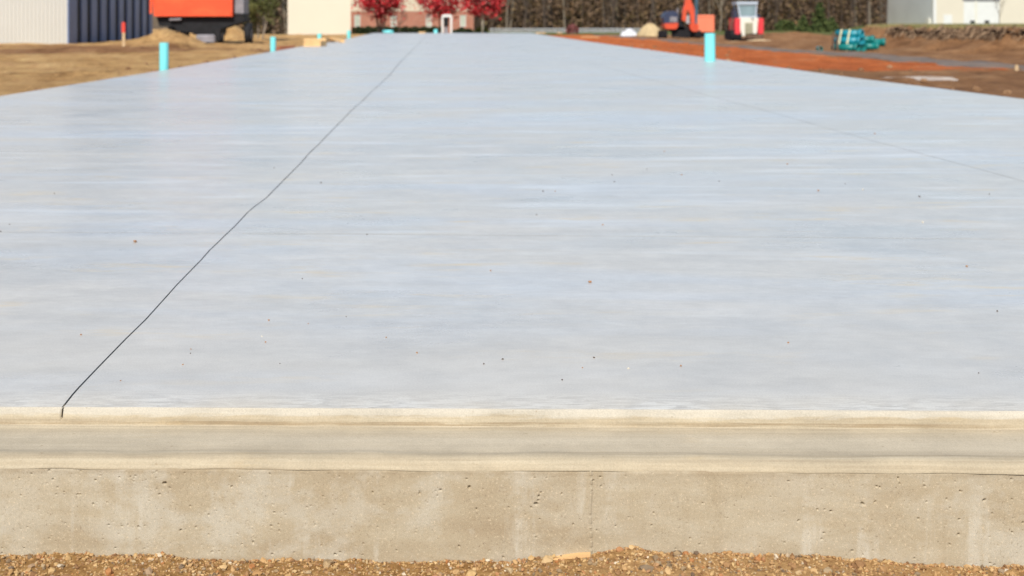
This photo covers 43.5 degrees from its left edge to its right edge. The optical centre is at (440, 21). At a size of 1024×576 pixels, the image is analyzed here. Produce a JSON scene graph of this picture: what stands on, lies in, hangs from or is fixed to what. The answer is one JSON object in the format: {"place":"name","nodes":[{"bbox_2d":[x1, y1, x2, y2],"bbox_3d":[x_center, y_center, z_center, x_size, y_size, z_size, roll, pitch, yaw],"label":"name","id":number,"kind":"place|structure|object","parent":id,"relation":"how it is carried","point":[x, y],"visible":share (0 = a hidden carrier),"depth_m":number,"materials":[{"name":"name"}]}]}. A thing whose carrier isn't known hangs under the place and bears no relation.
{"place":"outdoors","nodes":[
{"label":"outdoors","id":0,"kind":"place"},
{"bbox_2d":[153,2,834,28],"bbox_3d":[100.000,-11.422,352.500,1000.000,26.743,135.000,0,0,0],"label":"hills","id":1,"kind":"structure","parent":0,"point":[155,24],"depth_m":307.77,"materials":[{"name":"brown plant"}]},
{"bbox_2d":[0,24,1023,98],"bbox_3d":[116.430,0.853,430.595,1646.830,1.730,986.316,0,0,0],"label":"ground","id":2,"kind":"structure","parent":0,"point":[26,67],"depth_m":41.88,"materials":[{"name":"brown soil"}]},
{"bbox_2d":[0,0,152,43],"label":"metal building","id":3,"kind":"structure","parent":2,"relation":"on","point":[55,21],"depth_m":64.69,"materials":[{"name":"white metal"}]},
{"bbox_2d":[122,22,124,45],"bbox_3d":[-13.872,0.583,56.000,0.150,1.166,0.060,0,0,0],"label":"survey stake","id":4,"kind":"object","parent":2,"relation":"on","point":[123,33],"visible":0.88,"depth_m":55.98,"materials":[{"name":"red paint"}]},
{"bbox_2d":[159,43,168,70],"bbox_3d":[-4.436,0.612,20.533,0.146,0.556,0.146,0,0,0],"label":"plastic pipe","id":5,"kind":"object","parent":2,"relation":"on","point":[163,56],"visible":0.71,"depth_m":20.47,"materials":[{"name":"teal plastic"}]},
{"bbox_2d":[150,0,252,42],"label":"dump truck","id":6,"kind":"object","parent":2,"relation":"on","point":[208,20],"visible":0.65,"depth_m":61.15,"materials":[{"name":"orange paint"}]},
{"bbox_2d":[243,0,280,38],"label":"evergreen tree","id":7,"kind":"object","parent":2,"relation":"on","point":[257,6],"visible":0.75,"depth_m":75.71,"materials":[{"name":"green plant"}]},
{"bbox_2d":[237,0,287,33],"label":"woodland","id":8,"kind":"object","parent":2,"relation":"on","point":[279,27],"visible":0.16,"depth_m":163.40,"materials":[{"name":"brown plant"}]},
{"bbox_2d":[270,37,275,51],"bbox_3d":[-4.519,0.646,34.542,0.151,0.487,0.151,0,0,0],"label":"plastic pipe","id":9,"kind":"object","parent":2,"relation":"on","point":[272,44],"visible":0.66,"depth_m":34.47,"materials":[{"name":"teal plastic"}]},
{"bbox_2d":[276,46,294,50],"bbox_3d":[-5.850,1.002,48.250,0.736,0.202,0.200,0,0,-43],"label":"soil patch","id":10,"kind":"object","parent":2,"relation":"on","point":[278,48],"visible":0.5,"depth_m":48.07,"materials":[{"name":"red soil"}]},
{"bbox_2d":[288,0,350,34],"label":"cream building","id":11,"kind":"structure","parent":2,"relation":"on","point":[314,17],"depth_m":119.80,"materials":[{"name":"beige metal"}]},
{"bbox_2d":[347,30,350,38],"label":"plastic pipe","id":12,"kind":"object","parent":2,"relation":"on","point":[348,34],"visible":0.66,"depth_m":68.49,"materials":[{"name":"teal plastic"}]},
{"bbox_2d":[351,0,413,32],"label":"red maple","id":13,"kind":"object","parent":2,"relation":"on","point":[382,8],"visible":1,"depth_m":149.17,"materials":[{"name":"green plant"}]},
{"bbox_2d":[351,25,441,33],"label":"hedge","id":14,"kind":"object","parent":2,"relation":"on","point":[368,29],"visible":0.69,"depth_m":171.56,"materials":[{"name":"green plant"}]},
{"bbox_2d":[392,10,406,32],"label":"bare tree","id":15,"kind":"object","parent":2,"relation":"on","point":[400,19],"visible":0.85,"depth_m":160.02,"materials":[{"name":"brown plant"}]},
{"bbox_2d":[351,0,473,33],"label":"brick building","id":16,"kind":"structure","parent":2,"relation":"on","point":[463,19],"depth_m":180.00,"materials":[{"name":"red brick"}]},
{"bbox_2d":[355,15,359,26],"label":"window","id":17,"kind":"structure","parent":16,"relation":"in","point":[357,17],"depth_m":180.07,"materials":[{"name":"white glass"}]},
{"bbox_2d":[391,16,395,26],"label":"window","id":18,"kind":"structure","parent":16,"relation":"in","point":[392,21],"depth_m":180.07,"materials":[{"name":"white paint"}]},
{"bbox_2d":[426,15,431,26],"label":"window","id":19,"kind":"structure","parent":16,"relation":"in","point":[429,24],"depth_m":180.07,"materials":[{"name":"white glass"}]},
{"bbox_2d":[460,15,465,26],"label":"window","id":20,"kind":"structure","parent":16,"relation":"in","point":[462,17],"depth_m":180.07,"materials":[{"name":"white paint"}]},
{"bbox_2d":[410,0,464,32],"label":"red maple","id":21,"kind":"object","parent":2,"relation":"on","point":[436,6],"visible":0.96,"depth_m":157.22,"materials":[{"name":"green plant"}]},
{"bbox_2d":[442,14,451,32],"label":"meter stand","id":22,"kind":"object","parent":2,"relation":"on","point":[446,21],"visible":0.82,"depth_m":88.93,"materials":[{"name":"white paint"}]},
{"bbox_2d":[452,27,474,32],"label":"hedge","id":23,"kind":"object","parent":2,"relation":"on","point":[463,30],"visible":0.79,"depth_m":171.49,"materials":[{"name":"green plant"}]},
{"bbox_2d":[475,27,487,32],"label":"shrub","id":24,"kind":"object","parent":2,"relation":"on","point":[478,29],"visible":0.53,"depth_m":149.68,"materials":[{"name":"green plant"}]},
{"bbox_2d":[456,0,508,32],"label":"red maple","id":25,"kind":"object","parent":2,"relation":"on","point":[485,5],"visible":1,"depth_m":145.44,"materials":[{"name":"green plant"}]},
{"bbox_2d":[506,0,509,30],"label":"bare tree","id":26,"kind":"object","parent":2,"relation":"on","point":[507,15],"visible":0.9,"depth_m":214.91,"materials":[{"name":"brown plant"}]},
{"bbox_2d":[0,33,1023,566],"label":"concrete foundation","id":27,"kind":"object","parent":2,"relation":"on","point":[448,215],"visible":0.9,"depth_m":3.34,"materials":[{"name":"grey concrete"}]},
{"bbox_2d":[303,44,318,45],"bbox_3d":[-3.979,0.711,39.325,0.461,0.074,0.300,0,0,-6],"label":"lumber","id":28,"kind":"object","parent":27,"relation":"on","point":[310,44],"visible":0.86,"depth_m":39.18,"materials":[{"name":"yellow wood"}]},
{"bbox_2d":[303,41,318,43],"bbox_3d":[-3.963,0.631,39.315,0.496,0.074,0.300,0,0,-8],"label":"lumber","id":29,"kind":"object","parent":28,"relation":"on","point":[310,42],"visible":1,"depth_m":39.17,"materials":[{"name":"yellow wood"}]},
{"bbox_2d":[303,39,320,40],"bbox_3d":[-3.946,0.551,39.305,0.532,0.074,0.300,0,0,-10],"label":"lumber","id":30,"kind":"object","parent":29,"relation":"on","point":[311,39],"visible":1,"depth_m":39.16,"materials":[{"name":"yellow wood"}]},
{"bbox_2d":[319,41,326,45],"bbox_3d":[-3.652,0.668,39.500,0.090,0.160,0.614,0,0,12],"label":"lumber","id":31,"kind":"object","parent":27,"relation":"on","point":[322,43],"visible":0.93,"depth_m":39.43,"materials":[{"name":"yellow wood"}]},
{"bbox_2d":[322,38,335,41],"bbox_3d":[-4.099,0.663,47.000,0.150,0.166,2.010,0,0,6],"label":"lumber","id":32,"kind":"object","parent":27,"relation":"on","point":[327,39],"visible":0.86,"depth_m":46.42,"materials":[{"name":"yellow wood"}]},
{"bbox_2d":[329,37,344,42],"bbox_3d":[-3.800,0.653,46.850,0.140,0.186,1.410,0,0,-23],"label":"lumber","id":33,"kind":"object","parent":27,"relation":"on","point":[337,39],"visible":0.93,"depth_m":46.54,"materials":[{"name":"yellow wood"}]},
{"bbox_2d":[382,30,392,32],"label":"plastic pipe","id":34,"kind":"object","parent":27,"relation":"on","point":[387,31],"visible":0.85,"depth_m":83.68,"materials":[{"name":"teal plastic"}]},
{"bbox_2d":[704,33,714,60],"bbox_3d":[5.125,0.545,24.357,0.203,0.653,0.203,0,0,0],"label":"plastic pipe","id":35,"kind":"object","parent":27,"relation":"on","point":[709,46],"visible":0.67,"depth_m":24.27,"materials":[{"name":"teal plastic"}]},
{"bbox_2d":[0,545,1023,575],"bbox_3d":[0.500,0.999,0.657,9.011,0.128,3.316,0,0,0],"label":"gravel","id":36,"kind":"structure","parent":2,"relation":"on","point":[760,558],"depth_m":2.26,"materials":[{"name":"brown gravel"}]},
{"bbox_2d":[553,552,590,559],"bbox_3d":[0.217,0.965,2.289,0.101,0.031,0.010,0,0,0],"label":"wooden board","id":37,"kind":"object","parent":36,"relation":"on","point":[578,555],"visible":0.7,"depth_m":2.28,"materials":[{"name":"yellow wood"}]},
{"bbox_2d":[522,0,528,30],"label":"bare tree","id":38,"kind":"object","parent":2,"relation":"on","point":[525,11],"visible":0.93,"depth_m":231.87,"materials":[{"name":"brown plant"}]},
{"bbox_2d":[33,44,1023,93],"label":"dirt clods","id":39,"kind":"object","parent":2,"relation":"on","point":[924,80],"visible":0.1,"depth_m":28.93,"materials":[{"name":"brown soil"}]},
{"bbox_2d":[490,28,640,32],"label":"guard rail","id":40,"kind":"object","parent":2,"relation":"on","point":[554,29],"visible":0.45,"depth_m":195.95,"materials":[{"name":"grey metal"}]},
{"bbox_2d":[565,24,578,33],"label":"shrub","id":41,"kind":"object","parent":2,"relation":"on","point":[572,28],"visible":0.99,"depth_m":149.68,"materials":[{"name":"red plant"}]},
{"bbox_2d":[611,0,616,30],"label":"bare tree","id":42,"kind":"object","parent":2,"relation":"on","point":[614,4],"visible":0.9,"depth_m":235.93,"materials":[{"name":"brown plant"}]},
{"bbox_2d":[620,28,636,35],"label":"stone heap","id":43,"kind":"object","parent":2,"relation":"on","point":[629,32],"visible":0.9,"depth_m":98.64,"materials":[{"name":"white stone"}]},
{"bbox_2d":[636,23,660,35],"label":"sand heap","id":44,"kind":"object","parent":2,"relation":"on","point":[649,29],"visible":0.89,"depth_m":96.41,"materials":[{"name":"beige sand"}]},
{"bbox_2d":[650,0,654,22],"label":"bare tree","id":45,"kind":"object","parent":2,"relation":"on","point":[652,4],"visible":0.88,"depth_m":227.92,"materials":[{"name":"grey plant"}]},
{"bbox_2d":[658,0,701,37],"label":"excavator","id":46,"kind":"object","parent":2,"relation":"on","point":[672,22],"visible":0.96,"depth_m":83.45,"materials":[{"name":"orange metal"}]},
{"bbox_2d":[474,0,887,30],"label":"woodland","id":47,"kind":"object","parent":2,"relation":"on","point":[578,14],"visible":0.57,"depth_m":242.01,"materials":[{"name":"brown plant"}]},
{"bbox_2d":[693,15,714,36],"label":"skip container","id":48,"kind":"object","parent":2,"relation":"on","point":[706,23],"visible":0.64,"depth_m":92.00,"materials":[{"name":"orange metal"}]},
{"bbox_2d":[716,0,723,30],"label":"bare tree","id":49,"kind":"object","parent":2,"relation":"on","point":[721,5],"visible":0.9,"depth_m":225.93,"materials":[{"name":"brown plant"}]},
{"bbox_2d":[724,2,763,40],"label":"track loader","id":50,"kind":"object","parent":2,"relation":"on","point":[749,22],"visible":0.99,"depth_m":75.00,"materials":[{"name":"white metal"}]},
{"bbox_2d":[775,0,781,23],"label":"bare tree","id":51,"kind":"object","parent":2,"relation":"on","point":[779,2],"visible":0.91,"depth_m":235.89,"materials":[{"name":"brown plant"}]},
{"bbox_2d":[774,20,796,31],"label":"shrub","id":52,"kind":"object","parent":2,"relation":"on","point":[785,25],"visible":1,"depth_m":189.49,"materials":[{"name":"green plant"}]},
{"bbox_2d":[792,15,810,31],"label":"conifer","id":53,"kind":"object","parent":2,"relation":"on","point":[803,25],"visible":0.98,"depth_m":211.40,"materials":[{"name":"green plant"}]},
{"bbox_2d":[807,2,827,31],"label":"conifer","id":54,"kind":"object","parent":2,"relation":"on","point":[819,20],"visible":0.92,"depth_m":204.50,"materials":[{"name":"green plant"}]},
{"bbox_2d":[823,17,839,31],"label":"conifer","id":55,"kind":"object","parent":2,"relation":"on","point":[831,25],"visible":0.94,"depth_m":199.62,"materials":[{"name":"green plant"}]},
{"bbox_2d":[832,32,833,50],"bbox_3d":[15.341,0.814,50.000,0.085,0.900,0.040,0,0,0],"label":"wooden stake","id":56,"kind":"object","parent":2,"relation":"on","point":[833,41],"visible":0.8,"depth_m":49.98,"materials":[{"name":"wood"}]},
{"bbox_2d":[836,34,837,50],"bbox_3d":[15.488,0.857,50.000,0.095,0.780,0.040,0,0,0],"label":"wooden stake","id":57,"kind":"object","parent":2,"relation":"on","point":[836,42],"visible":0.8,"depth_m":49.98,"materials":[{"name":"wood"}]},
{"bbox_2d":[831,43,859,50],"bbox_3d":[15.833,1.010,50.033,1.060,0.353,0.353,0,0,44],"label":"sewer pipe","id":58,"kind":"object","parent":2,"relation":"on","point":[850,47],"visible":0.85,"depth_m":49.83,"materials":[{"name":"green plastic"}]},
{"bbox_2d":[834,36,863,45],"bbox_3d":[15.976,0.743,50.111,1.060,0.353,0.353,0,0,44],"label":"sewer pipe","id":59,"kind":"object","parent":58,"relation":"on","point":[853,40],"visible":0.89,"depth_m":49.89,"materials":[{"name":"blue plastic"}]},
{"bbox_2d":[851,0,857,27],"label":"bare tree","id":60,"kind":"object","parent":2,"relation":"on","point":[853,3],"visible":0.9,"depth_m":225.90,"materials":[{"name":"brown plant"}]},
{"bbox_2d":[867,0,869,25],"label":"bare tree","id":61,"kind":"object","parent":2,"relation":"on","point":[868,12],"visible":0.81,"depth_m":219.90,"materials":[{"name":"brown plant"}]},
{"bbox_2d":[865,42,878,49],"bbox_3d":[16.989,0.980,50.695,0.710,0.336,0.336,0,0,17],"label":"sewer pipe","id":62,"kind":"object","parent":2,"relation":"on","point":[873,46],"visible":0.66,"depth_m":50.55,"materials":[{"name":"green plastic"}]},
{"bbox_2d":[864,35,874,42],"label":"sewer pipe","id":63,"kind":"object","parent":62,"relation":"on","point":[870,39],"visible":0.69,"depth_m":50.80,"materials":[{"name":"green plastic"}]},
{"bbox_2d":[886,76,957,80],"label":"puddle","id":64,"kind":"object","parent":2,"relation":"on","point":[932,78],"visible":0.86,"depth_m":24.16,"materials":[{"name":"white liquid"}]},
{"bbox_2d":[875,0,1023,23],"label":"warehouse","id":65,"kind":"structure","parent":2,"relation":"on","point":[942,11],"depth_m":242.28,"materials":[{"name":"beige metal"}]},
{"bbox_2d":[943,15,951,23],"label":"entry door","id":66,"kind":"structure","parent":65,"relation":"in","point":[947,19],"depth_m":240.48,"materials":[{"name":"white paint"}]},
{"bbox_2d":[964,1,974,23],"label":"dock door","id":67,"kind":"structure","parent":65,"relation":"in","point":[969,6],"depth_m":241.42,"materials":[{"name":"white paint"}]},
{"bbox_2d":[977,1,999,23],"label":"dock door","id":68,"kind":"structure","parent":65,"relation":"in","point":[987,13],"depth_m":242.07,"materials":[{"name":"white paint"}]},
{"bbox_2d":[882,24,1023,41],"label":"roots","id":69,"kind":"object","parent":2,"relation":"attached to","point":[952,33],"visible":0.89,"depth_m":46.00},
{"bbox_2d":[891,27,1023,35],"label":"bank hollow","id":70,"kind":"object","parent":2,"relation":"on","point":[992,31],"visible":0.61,"depth_m":47.14,"materials":[{"name":"soil"}]},
{"bbox_2d":[993,0,1005,23],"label":"bare tree","id":71,"kind":"object","parent":2,"relation":"on","point":[998,11],"visible":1,"depth_m":149.99,"materials":[{"name":"grey plant"}]},
{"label":"sewer pipe","id":72,"kind":"object","parent":2,"relation":"on","visible":0},
{"bbox_2d":[875,38,885,46],"bbox_3d":[17.301,0.820,51.235,0.960,0.336,0.336,0,0,20],"label":"sewer pipe","id":73,"kind":"object","parent":72,"relation":"on","point":[882,42],"visible":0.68,"depth_m":51.02,"materials":[{"name":"green plastic"}]},
{"bbox_2d":[747,39,772,40],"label":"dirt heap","id":74,"kind":"object","parent":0,"point":[759,40],"visible":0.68,"depth_m":67.80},
{"bbox_2d":[596,35,1023,70],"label":"road","id":75,"kind":"structure","parent":0,"point":[956,63],"depth_m":38.28,"materials":[{"name":"grey asphalt"}]},
{"bbox_2d":[867,23,1023,30],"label":"grass","id":76,"kind":"structure","parent":0,"point":[927,25],"depth_m":51.35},
{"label":"sewer pipe","id":77,"kind":"object","parent":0,"visible":0},
{"bbox_2d":[835,30,864,37],"bbox_3d":[16.062,0.476,50.243,1.060,0.353,0.353,0,0,44],"label":"sewer pipe","id":78,"kind":"object","parent":77,"relation":"on","point":[855,33],"visible":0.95,"depth_m":50.04,"materials":[{"name":"blue plastic"}]}
]}

